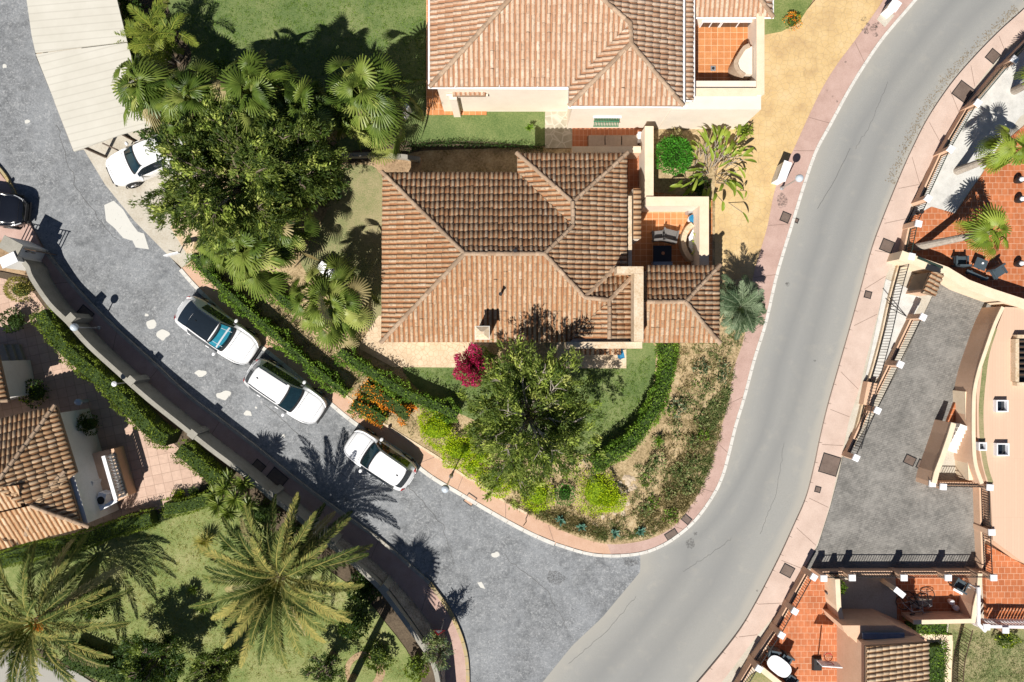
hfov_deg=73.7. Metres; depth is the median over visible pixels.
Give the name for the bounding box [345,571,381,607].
shrub
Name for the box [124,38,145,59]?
shrub
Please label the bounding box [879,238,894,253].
manhole cover
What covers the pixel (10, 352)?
garden steps
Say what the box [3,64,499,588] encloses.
paint spots
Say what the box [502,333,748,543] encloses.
dry grass
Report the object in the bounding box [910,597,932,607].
cardboard box
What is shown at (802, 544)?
pavement
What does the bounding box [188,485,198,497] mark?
shrub
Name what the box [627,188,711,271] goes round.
patio floor
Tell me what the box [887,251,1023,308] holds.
curved wall
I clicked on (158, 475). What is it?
pink paving
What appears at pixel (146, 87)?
fan palm
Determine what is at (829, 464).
manhole cover
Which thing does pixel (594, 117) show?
window
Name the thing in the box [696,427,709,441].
weed clump
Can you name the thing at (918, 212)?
patio gate
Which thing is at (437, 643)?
olive tree
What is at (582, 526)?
agave
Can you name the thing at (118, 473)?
balustrade
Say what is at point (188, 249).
sand patch
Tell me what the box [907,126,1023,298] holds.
orange patio
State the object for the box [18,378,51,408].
shrub
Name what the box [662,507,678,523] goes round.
weed clump
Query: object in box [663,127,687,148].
shrub
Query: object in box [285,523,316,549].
shrub
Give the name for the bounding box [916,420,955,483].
stair wall
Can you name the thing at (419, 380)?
lawn
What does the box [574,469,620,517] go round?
lime bush
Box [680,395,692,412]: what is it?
weed clump
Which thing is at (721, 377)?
weed clump
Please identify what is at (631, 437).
hedge
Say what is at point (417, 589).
walled pavement
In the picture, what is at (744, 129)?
shrub
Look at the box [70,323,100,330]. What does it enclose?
street lamp
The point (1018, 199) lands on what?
pot
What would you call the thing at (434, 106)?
porch floor
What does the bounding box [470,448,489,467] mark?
lime bush
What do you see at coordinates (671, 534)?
manhole cover
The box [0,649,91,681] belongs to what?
garden lane
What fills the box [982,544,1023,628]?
corner patio
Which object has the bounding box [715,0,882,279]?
driveway
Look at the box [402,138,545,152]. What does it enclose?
hedge
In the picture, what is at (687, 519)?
manhole cover
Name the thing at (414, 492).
road cracks
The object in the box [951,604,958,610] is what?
pot
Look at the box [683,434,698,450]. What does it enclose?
weed clump
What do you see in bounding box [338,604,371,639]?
shrub
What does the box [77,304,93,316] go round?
manhole cover
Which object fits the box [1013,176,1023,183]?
pot
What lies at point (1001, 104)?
white gravel
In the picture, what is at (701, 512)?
kerb
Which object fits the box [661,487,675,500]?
weed clump
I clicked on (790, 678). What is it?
armchair
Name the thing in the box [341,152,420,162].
garden wall
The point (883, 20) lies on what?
slab
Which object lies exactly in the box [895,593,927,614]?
bicycle
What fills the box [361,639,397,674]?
shrub
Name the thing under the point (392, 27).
lawn
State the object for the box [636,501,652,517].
weed clump
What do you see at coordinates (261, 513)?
shrub
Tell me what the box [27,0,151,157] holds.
carport
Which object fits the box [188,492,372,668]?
date palm
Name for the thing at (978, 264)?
table
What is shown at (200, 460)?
hedge
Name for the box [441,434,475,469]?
lime bush
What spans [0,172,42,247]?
gate pavement
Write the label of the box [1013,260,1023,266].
pot
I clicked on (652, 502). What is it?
weed clump
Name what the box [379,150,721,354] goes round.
villa
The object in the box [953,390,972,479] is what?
stair wall
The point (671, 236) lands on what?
armchair
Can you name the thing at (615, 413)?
lawn grass
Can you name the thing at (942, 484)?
railing wall
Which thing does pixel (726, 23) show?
terrace door
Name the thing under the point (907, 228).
railing wall
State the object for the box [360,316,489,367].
terrace
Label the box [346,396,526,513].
garden edge kerb
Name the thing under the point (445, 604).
yellow kerb
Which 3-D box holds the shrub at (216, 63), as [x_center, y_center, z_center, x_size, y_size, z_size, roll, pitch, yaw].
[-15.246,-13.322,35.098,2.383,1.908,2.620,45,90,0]
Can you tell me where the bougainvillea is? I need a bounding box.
[452,342,491,387]
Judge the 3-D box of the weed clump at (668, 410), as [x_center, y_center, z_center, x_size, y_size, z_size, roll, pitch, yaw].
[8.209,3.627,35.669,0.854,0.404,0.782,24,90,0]
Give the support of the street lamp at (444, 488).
on the pavement at (429, 463)
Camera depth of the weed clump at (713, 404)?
35.72 m
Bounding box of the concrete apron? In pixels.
[51,2,196,267]
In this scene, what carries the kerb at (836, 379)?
on the road at (683, 608)
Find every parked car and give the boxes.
[0,192,31,229]
[106,134,181,188]
[174,296,262,364]
[243,358,329,423]
[344,427,417,490]
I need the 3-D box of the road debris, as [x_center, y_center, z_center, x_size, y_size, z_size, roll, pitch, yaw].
[22.899,-13.214,35.988,1.495,0.014,11.504,36,90,0]
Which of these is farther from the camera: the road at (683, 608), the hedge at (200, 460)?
the road at (683, 608)
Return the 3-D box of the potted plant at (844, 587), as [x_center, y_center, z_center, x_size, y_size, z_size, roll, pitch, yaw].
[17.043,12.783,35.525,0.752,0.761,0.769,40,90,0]
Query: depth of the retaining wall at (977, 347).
34.82 m
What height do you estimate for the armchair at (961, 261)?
0.800 m
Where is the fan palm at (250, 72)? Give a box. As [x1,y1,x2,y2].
[210,49,309,147]
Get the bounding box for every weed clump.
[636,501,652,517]
[639,473,651,485]
[640,464,656,476]
[644,493,660,509]
[647,451,667,471]
[651,435,664,448]
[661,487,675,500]
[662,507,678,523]
[663,403,676,419]
[667,398,686,417]
[668,419,682,431]
[669,461,689,479]
[677,476,694,495]
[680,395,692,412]
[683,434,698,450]
[684,453,700,469]
[691,357,709,375]
[693,410,709,426]
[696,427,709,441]
[697,377,713,395]
[705,398,720,411]
[717,372,728,383]
[718,359,730,373]
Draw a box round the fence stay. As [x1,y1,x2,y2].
[886,298,906,316]
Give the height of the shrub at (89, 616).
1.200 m
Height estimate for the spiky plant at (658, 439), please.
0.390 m
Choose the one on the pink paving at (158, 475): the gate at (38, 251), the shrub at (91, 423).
the shrub at (91, 423)
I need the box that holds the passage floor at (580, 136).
[572,128,643,192]
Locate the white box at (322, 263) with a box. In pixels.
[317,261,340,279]
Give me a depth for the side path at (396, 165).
35.85 m
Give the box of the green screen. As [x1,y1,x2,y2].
[917,257,942,268]
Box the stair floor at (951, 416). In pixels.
[946,402,955,422]
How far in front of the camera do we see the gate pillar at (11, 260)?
33.95 m
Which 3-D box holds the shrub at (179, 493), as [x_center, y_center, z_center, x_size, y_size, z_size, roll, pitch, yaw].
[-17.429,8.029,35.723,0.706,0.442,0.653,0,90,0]
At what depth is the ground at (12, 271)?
36.06 m
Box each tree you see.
[113,629,190,681]
[126,85,346,258]
[182,644,243,681]
[226,105,354,212]
[300,650,346,681]
[422,631,455,671]
[456,333,609,509]
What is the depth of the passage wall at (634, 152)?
34.50 m
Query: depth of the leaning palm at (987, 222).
33.16 m
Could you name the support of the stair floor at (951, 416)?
on the plot ground at (947, 471)
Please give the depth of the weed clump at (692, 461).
35.62 m
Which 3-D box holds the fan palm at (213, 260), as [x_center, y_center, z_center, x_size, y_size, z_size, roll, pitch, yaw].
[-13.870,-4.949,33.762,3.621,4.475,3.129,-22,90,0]
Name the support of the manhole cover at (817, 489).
on the pavement at (802, 544)
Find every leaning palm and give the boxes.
[913,202,1011,258]
[953,125,1023,174]
[1010,66,1023,94]
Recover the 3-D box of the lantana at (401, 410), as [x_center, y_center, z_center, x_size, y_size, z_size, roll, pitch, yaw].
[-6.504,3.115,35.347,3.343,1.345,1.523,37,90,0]
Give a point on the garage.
(873, 645)
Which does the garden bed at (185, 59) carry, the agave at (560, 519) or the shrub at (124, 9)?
the shrub at (124, 9)
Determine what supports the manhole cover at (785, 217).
on the pavement at (841, 77)
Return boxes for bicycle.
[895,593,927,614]
[901,587,934,608]
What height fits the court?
0.114 m
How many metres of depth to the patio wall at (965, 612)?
35.13 m
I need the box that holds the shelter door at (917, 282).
[907,272,928,291]
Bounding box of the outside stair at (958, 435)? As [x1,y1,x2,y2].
[948,422,966,452]
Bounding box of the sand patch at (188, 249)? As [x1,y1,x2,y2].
[170,170,209,252]
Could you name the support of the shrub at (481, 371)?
on the garden soil at (484, 160)
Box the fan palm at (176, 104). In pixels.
[153,59,228,147]
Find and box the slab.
[877,14,894,26]
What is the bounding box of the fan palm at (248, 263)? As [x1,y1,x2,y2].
[212,214,305,302]
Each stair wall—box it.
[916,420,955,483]
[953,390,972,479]
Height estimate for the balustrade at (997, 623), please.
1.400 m
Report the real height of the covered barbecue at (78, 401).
0.860 m
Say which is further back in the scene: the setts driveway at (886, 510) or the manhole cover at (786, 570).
the setts driveway at (886, 510)
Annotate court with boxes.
[837,575,896,618]
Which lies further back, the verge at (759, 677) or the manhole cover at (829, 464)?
the verge at (759, 677)
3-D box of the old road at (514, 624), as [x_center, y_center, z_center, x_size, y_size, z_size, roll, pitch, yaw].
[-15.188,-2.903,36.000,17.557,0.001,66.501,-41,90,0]
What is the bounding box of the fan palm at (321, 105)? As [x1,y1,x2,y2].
[273,75,355,145]
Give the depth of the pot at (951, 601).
35.60 m
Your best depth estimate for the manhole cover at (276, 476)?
35.86 m
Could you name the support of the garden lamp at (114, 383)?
on the garden soil at (380, 604)
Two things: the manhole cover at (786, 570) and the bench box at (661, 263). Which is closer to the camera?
the bench box at (661, 263)
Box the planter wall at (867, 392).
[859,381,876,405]
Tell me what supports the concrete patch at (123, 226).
on the old road at (514, 624)
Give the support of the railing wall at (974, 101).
on the plot ground at (947, 471)
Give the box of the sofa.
[588,135,638,145]
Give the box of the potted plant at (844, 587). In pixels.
[840,580,847,594]
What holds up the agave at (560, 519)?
on the dry grass at (595, 528)
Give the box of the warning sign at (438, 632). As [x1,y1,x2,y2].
[433,620,444,635]
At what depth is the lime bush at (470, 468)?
35.52 m
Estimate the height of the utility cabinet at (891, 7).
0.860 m
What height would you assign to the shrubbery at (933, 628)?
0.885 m
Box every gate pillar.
[0,235,48,259]
[0,251,41,270]
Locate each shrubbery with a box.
[901,616,949,636]
[928,640,951,681]
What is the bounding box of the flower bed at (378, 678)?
[345,651,384,681]
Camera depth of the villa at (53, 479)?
32.89 m
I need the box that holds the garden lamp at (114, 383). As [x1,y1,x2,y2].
[111,381,124,386]
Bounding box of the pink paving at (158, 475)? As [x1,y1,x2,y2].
[0,278,202,539]
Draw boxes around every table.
[653,246,671,261]
[765,655,790,677]
[970,257,987,270]
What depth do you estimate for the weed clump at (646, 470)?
35.65 m
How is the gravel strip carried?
on the plot ground at (947, 471)
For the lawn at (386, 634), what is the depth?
35.95 m
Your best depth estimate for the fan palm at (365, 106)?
30.95 m
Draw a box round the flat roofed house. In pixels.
[976,307,1023,562]
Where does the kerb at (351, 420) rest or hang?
on the pavement at (429, 463)
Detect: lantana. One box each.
[345,393,391,428]
[355,377,417,426]
[782,11,802,30]
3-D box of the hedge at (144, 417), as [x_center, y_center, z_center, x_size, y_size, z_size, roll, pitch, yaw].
[-20.894,1.974,35.089,1.690,1.722,9.859,-45,90,0]
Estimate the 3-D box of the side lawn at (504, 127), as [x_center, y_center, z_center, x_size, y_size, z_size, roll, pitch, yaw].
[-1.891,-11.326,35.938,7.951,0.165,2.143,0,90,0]
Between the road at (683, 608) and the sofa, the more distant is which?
the road at (683, 608)
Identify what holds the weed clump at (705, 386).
on the garden soil at (484, 160)
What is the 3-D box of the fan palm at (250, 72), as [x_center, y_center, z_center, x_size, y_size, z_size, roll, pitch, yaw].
[-11.379,-10.809,32.410,4.548,7.181,4.849,0,90,0]
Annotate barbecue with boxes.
[74,399,88,404]
[728,43,751,80]
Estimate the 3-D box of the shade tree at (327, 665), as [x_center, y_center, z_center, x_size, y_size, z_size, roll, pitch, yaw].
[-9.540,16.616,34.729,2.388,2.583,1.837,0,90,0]
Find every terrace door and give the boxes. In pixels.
[699,20,722,27]
[719,20,751,27]
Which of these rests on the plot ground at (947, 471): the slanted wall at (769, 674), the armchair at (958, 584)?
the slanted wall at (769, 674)
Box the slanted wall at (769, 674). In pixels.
[758,662,783,681]
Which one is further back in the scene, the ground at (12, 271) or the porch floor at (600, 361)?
the ground at (12, 271)
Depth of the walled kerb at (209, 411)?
35.85 m
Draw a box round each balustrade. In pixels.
[99,452,128,509]
[967,582,1023,633]
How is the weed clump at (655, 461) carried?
on the garden soil at (484, 160)
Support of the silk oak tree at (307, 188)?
on the garden soil at (484, 160)
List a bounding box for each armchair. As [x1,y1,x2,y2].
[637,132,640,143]
[651,230,664,241]
[661,227,679,244]
[765,646,781,657]
[780,650,794,664]
[783,673,798,681]
[948,575,969,594]
[950,256,971,266]
[986,263,1007,279]
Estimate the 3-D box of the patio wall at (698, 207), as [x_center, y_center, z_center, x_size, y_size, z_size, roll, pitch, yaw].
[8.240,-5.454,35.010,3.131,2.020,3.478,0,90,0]
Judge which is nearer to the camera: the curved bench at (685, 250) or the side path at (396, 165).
the curved bench at (685, 250)
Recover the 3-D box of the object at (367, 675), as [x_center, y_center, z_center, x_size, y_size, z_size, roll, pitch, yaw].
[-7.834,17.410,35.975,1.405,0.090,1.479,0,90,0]
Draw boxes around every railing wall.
[733,566,817,681]
[810,567,996,581]
[842,313,927,461]
[898,220,922,259]
[911,39,1023,205]
[916,476,993,490]
[972,487,995,573]
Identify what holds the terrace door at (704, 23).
in the villa at (613, 63)
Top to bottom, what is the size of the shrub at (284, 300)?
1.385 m
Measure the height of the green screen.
0.850 m
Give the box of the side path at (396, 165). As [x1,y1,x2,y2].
[371,155,421,172]
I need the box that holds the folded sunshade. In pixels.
[617,349,624,358]
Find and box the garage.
[823,609,929,681]
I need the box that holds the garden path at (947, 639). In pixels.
[919,633,952,681]
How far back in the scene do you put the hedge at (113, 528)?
35.20 m
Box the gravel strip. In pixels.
[864,279,920,379]
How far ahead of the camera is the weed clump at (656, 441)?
35.65 m
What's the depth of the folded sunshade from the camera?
34.77 m
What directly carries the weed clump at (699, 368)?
on the garden soil at (484, 160)
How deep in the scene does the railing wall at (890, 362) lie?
35.49 m
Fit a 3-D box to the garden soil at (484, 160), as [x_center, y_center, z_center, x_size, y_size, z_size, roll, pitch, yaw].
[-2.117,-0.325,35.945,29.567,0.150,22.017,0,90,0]
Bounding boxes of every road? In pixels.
[0,0,639,681]
[543,0,1023,681]
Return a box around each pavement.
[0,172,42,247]
[42,255,466,681]
[182,262,610,553]
[607,0,912,555]
[703,14,1023,681]
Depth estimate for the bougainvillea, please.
33.64 m
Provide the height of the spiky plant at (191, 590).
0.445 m
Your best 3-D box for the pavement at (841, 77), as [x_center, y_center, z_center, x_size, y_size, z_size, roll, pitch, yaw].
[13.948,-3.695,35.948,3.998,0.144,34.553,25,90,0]
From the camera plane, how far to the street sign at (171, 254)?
34.57 m
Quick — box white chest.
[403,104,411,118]
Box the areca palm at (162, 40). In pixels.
[110,0,198,65]
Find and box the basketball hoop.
[812,652,842,670]
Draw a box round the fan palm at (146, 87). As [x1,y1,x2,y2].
[111,52,186,133]
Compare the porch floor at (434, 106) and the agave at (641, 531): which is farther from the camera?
the porch floor at (434, 106)
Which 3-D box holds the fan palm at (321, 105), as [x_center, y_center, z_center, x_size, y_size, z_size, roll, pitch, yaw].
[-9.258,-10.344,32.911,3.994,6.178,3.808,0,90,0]
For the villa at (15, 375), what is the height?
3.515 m
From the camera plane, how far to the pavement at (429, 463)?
35.88 m
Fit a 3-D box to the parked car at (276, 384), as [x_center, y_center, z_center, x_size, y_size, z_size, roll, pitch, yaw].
[-11.695,2.627,35.175,4.457,1.650,2.235,33,90,0]
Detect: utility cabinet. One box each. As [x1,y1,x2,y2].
[771,160,791,184]
[881,0,901,17]
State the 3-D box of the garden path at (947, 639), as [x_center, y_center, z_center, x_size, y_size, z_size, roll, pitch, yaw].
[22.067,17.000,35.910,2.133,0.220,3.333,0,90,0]
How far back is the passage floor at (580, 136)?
35.80 m
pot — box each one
[687,215,693,222]
[947,599,954,604]
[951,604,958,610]
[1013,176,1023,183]
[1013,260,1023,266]
[1014,196,1023,202]
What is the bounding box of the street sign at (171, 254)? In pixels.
[163,250,180,256]
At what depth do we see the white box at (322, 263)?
34.95 m
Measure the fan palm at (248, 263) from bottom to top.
5.279 m
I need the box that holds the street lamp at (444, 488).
[441,474,452,492]
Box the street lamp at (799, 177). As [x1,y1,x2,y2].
[780,174,803,189]
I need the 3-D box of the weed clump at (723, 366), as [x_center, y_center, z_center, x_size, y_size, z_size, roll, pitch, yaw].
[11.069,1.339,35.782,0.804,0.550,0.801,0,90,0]
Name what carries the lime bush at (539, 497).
on the garden soil at (484, 160)
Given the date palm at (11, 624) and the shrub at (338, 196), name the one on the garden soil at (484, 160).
the shrub at (338, 196)
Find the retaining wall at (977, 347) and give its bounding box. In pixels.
[954,306,1003,483]
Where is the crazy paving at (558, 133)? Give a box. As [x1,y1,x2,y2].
[545,111,571,147]
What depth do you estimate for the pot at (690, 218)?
35.28 m
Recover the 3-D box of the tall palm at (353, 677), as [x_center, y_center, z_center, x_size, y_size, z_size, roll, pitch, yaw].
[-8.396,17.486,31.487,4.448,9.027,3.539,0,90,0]
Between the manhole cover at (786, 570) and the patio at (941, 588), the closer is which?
the manhole cover at (786, 570)
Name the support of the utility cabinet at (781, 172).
on the pavement at (841, 77)
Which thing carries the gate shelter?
on the plot ground at (947, 471)
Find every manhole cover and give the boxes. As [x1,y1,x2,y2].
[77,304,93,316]
[252,459,266,471]
[266,466,288,485]
[463,493,476,506]
[664,528,677,540]
[681,513,691,524]
[779,211,791,223]
[779,563,794,577]
[814,486,821,492]
[818,453,841,476]
[864,290,871,298]
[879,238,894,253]
[903,454,916,466]
[951,80,974,103]
[985,48,1000,63]
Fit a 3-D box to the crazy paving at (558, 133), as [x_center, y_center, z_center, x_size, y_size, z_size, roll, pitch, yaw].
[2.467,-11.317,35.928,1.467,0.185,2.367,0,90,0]
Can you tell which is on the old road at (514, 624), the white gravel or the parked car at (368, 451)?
the parked car at (368, 451)
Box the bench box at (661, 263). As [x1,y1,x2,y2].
[651,262,672,264]
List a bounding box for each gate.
[24,248,56,254]
[907,202,926,222]
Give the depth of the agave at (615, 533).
35.68 m
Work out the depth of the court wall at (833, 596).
34.89 m
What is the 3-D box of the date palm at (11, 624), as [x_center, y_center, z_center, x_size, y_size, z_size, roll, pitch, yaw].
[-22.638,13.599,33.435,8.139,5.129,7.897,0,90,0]
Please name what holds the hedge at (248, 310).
on the garden soil at (484, 160)
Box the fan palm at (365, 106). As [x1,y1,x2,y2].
[324,51,425,164]
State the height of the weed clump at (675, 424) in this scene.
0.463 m
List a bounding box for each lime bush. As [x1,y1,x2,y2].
[417,408,459,453]
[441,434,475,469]
[461,459,482,478]
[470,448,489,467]
[475,468,511,499]
[521,480,555,513]
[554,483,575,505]
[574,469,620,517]
[594,487,628,512]
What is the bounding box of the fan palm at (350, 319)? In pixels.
[289,251,380,351]
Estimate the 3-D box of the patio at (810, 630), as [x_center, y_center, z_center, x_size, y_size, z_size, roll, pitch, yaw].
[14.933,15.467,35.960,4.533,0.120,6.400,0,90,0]
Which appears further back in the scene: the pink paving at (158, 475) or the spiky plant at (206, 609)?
the pink paving at (158, 475)
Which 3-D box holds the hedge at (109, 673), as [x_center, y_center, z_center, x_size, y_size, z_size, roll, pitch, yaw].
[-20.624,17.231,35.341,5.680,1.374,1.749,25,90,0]
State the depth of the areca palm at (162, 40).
33.44 m
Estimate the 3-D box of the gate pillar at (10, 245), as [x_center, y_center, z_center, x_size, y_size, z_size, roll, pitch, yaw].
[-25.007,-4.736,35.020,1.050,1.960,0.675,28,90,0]
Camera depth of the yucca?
33.72 m
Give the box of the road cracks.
[56,82,887,663]
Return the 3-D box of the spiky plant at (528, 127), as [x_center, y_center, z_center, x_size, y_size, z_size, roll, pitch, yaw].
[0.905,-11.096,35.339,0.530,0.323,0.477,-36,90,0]
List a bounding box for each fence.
[854,264,908,448]
[952,623,972,681]
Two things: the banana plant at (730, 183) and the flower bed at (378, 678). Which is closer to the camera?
the banana plant at (730, 183)
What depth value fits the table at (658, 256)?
35.28 m
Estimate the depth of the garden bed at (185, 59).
35.88 m
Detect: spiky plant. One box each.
[187,584,196,596]
[195,600,209,615]
[218,535,233,551]
[525,124,533,131]
[653,435,664,445]
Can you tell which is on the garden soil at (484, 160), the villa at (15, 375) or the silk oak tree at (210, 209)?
the silk oak tree at (210, 209)
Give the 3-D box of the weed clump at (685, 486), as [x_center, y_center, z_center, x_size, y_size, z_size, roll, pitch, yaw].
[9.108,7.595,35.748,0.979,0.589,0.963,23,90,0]
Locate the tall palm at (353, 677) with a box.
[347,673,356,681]
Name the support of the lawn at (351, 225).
on the garden soil at (484, 160)
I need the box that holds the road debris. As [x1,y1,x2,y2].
[885,5,1018,183]
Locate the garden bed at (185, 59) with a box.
[120,0,543,169]
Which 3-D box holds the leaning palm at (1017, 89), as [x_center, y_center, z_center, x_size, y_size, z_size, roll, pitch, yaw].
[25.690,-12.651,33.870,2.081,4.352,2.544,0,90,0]
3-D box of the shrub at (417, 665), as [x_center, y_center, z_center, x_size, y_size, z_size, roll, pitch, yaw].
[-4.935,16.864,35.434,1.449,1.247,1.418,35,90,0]
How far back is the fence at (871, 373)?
35.72 m
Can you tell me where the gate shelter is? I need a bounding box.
[906,272,943,295]
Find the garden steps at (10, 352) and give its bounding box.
[0,344,27,400]
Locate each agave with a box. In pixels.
[554,515,565,525]
[576,523,586,530]
[611,529,619,538]
[636,526,644,535]
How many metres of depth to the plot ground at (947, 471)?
35.94 m
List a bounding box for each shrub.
[0,306,28,333]
[3,276,34,302]
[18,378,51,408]
[75,584,114,618]
[76,411,101,435]
[118,0,149,28]
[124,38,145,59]
[133,114,174,149]
[172,488,184,499]
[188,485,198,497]
[196,56,233,80]
[244,496,284,532]
[265,285,301,313]
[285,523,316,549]
[317,174,349,206]
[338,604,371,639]
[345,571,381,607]
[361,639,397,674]
[404,652,429,681]
[466,345,500,380]
[654,134,693,175]
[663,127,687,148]
[684,173,711,196]
[734,122,753,139]
[993,632,1021,648]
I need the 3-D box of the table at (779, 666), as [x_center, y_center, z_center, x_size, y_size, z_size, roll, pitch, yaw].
[13.806,16.809,35.575,1.349,0.650,0.820,36,90,0]
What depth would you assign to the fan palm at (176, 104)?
29.89 m
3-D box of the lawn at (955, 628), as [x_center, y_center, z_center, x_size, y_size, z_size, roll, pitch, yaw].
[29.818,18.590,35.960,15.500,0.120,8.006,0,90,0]
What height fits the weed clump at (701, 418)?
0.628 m
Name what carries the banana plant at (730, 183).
on the garden soil at (484, 160)
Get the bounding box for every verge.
[746,672,771,681]
[764,0,812,34]
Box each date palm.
[0,533,133,681]
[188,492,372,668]
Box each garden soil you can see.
[0,272,434,681]
[191,128,752,543]
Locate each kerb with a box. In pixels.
[0,166,16,193]
[45,251,429,583]
[179,268,554,545]
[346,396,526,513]
[428,582,469,681]
[555,0,916,557]
[698,9,1023,681]
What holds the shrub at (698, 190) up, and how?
on the garden soil at (484, 160)
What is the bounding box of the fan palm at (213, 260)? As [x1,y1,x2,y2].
[195,208,248,274]
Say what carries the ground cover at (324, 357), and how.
on the garden soil at (484, 160)
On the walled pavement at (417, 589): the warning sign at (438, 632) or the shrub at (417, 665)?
the warning sign at (438, 632)
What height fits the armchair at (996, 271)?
0.800 m
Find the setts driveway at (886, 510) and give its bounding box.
[806,285,991,568]
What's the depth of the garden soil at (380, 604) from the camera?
35.98 m
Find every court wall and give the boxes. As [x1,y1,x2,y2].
[824,574,843,618]
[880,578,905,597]
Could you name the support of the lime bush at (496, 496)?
on the garden soil at (484, 160)
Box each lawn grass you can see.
[420,357,649,442]
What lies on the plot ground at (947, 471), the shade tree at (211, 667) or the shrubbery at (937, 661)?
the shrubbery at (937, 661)
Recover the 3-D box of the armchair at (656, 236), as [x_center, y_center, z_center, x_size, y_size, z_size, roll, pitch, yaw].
[7.563,-5.454,35.380,0.647,0.800,0.563,-5,90,0]
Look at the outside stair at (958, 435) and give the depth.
35.22 m
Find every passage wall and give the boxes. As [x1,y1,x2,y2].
[570,146,640,158]
[639,126,653,201]
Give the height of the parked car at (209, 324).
1.610 m
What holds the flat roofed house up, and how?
on the plot ground at (947, 471)
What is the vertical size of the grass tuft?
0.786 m
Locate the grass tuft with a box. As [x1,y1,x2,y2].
[191,529,215,554]
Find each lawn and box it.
[0,498,421,681]
[168,0,425,152]
[300,164,381,328]
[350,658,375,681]
[402,105,544,145]
[403,343,655,453]
[948,623,1023,681]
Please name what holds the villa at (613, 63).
on the garden bed at (185, 59)
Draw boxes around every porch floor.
[426,0,486,114]
[556,342,625,367]
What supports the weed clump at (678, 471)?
on the garden soil at (484, 160)
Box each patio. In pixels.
[761,575,836,681]
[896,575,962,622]
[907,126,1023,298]
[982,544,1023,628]
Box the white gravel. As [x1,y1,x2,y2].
[911,45,1023,216]
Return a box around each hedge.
[0,506,158,568]
[29,306,180,449]
[58,638,151,681]
[160,487,219,518]
[170,437,235,487]
[183,248,353,397]
[331,344,461,423]
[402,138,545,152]
[590,343,680,473]
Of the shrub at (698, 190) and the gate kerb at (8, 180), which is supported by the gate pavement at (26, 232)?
the gate kerb at (8, 180)
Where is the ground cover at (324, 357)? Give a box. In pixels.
[190,253,593,531]
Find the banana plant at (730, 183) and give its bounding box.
[668,124,756,222]
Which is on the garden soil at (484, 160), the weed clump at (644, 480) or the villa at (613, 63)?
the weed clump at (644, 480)
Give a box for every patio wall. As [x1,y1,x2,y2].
[641,197,708,264]
[901,566,981,623]
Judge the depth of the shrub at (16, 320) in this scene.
35.20 m
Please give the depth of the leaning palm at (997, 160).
32.97 m
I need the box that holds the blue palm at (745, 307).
[719,274,765,339]
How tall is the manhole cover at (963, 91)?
0.020 m
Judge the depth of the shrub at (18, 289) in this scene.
34.99 m
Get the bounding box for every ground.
[0,0,814,276]
[722,36,1023,681]
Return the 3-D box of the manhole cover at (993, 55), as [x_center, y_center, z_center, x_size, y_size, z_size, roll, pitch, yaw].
[25.267,-14.967,35.866,0.590,0.020,0.650,40,90,0]
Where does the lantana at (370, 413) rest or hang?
on the garden soil at (484, 160)
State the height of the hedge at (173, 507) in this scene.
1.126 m
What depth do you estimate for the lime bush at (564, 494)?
35.53 m
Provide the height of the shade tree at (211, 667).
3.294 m
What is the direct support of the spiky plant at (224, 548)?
on the lawn at (386, 634)
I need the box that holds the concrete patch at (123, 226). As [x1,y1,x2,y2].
[104,201,148,248]
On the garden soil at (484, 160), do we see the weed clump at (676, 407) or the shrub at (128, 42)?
the weed clump at (676, 407)
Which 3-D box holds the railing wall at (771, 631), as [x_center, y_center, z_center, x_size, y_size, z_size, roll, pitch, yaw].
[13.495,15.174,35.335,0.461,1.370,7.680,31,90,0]
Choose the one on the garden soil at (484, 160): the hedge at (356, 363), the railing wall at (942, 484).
the hedge at (356, 363)
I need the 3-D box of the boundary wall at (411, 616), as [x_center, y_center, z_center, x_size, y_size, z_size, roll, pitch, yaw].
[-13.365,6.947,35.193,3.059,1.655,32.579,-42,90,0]
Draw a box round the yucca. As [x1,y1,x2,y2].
[201,468,259,524]
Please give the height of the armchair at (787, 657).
0.800 m
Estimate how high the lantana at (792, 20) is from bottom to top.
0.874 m
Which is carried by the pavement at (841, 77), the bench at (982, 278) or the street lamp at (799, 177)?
the street lamp at (799, 177)
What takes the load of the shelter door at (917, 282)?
in the gate shelter
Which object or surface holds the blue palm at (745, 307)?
on the garden soil at (484, 160)
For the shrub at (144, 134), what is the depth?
34.44 m
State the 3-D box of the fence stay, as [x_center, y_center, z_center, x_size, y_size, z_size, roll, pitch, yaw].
[19.905,-1.635,35.500,1.802,0.835,0.307,31,90,0]
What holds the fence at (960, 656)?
on the lawn at (955, 628)
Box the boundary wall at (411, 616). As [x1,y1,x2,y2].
[22,258,445,681]
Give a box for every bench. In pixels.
[678,223,693,261]
[965,269,988,280]
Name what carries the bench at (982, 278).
on the orange patio at (1002, 189)
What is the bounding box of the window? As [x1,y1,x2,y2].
[593,116,621,126]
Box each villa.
[0,356,34,402]
[0,404,136,549]
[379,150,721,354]
[428,0,774,129]
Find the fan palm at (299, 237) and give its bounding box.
[252,202,320,261]
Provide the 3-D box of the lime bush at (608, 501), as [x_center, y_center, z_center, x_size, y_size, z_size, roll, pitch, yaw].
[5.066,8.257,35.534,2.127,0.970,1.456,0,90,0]
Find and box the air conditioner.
[97,490,111,506]

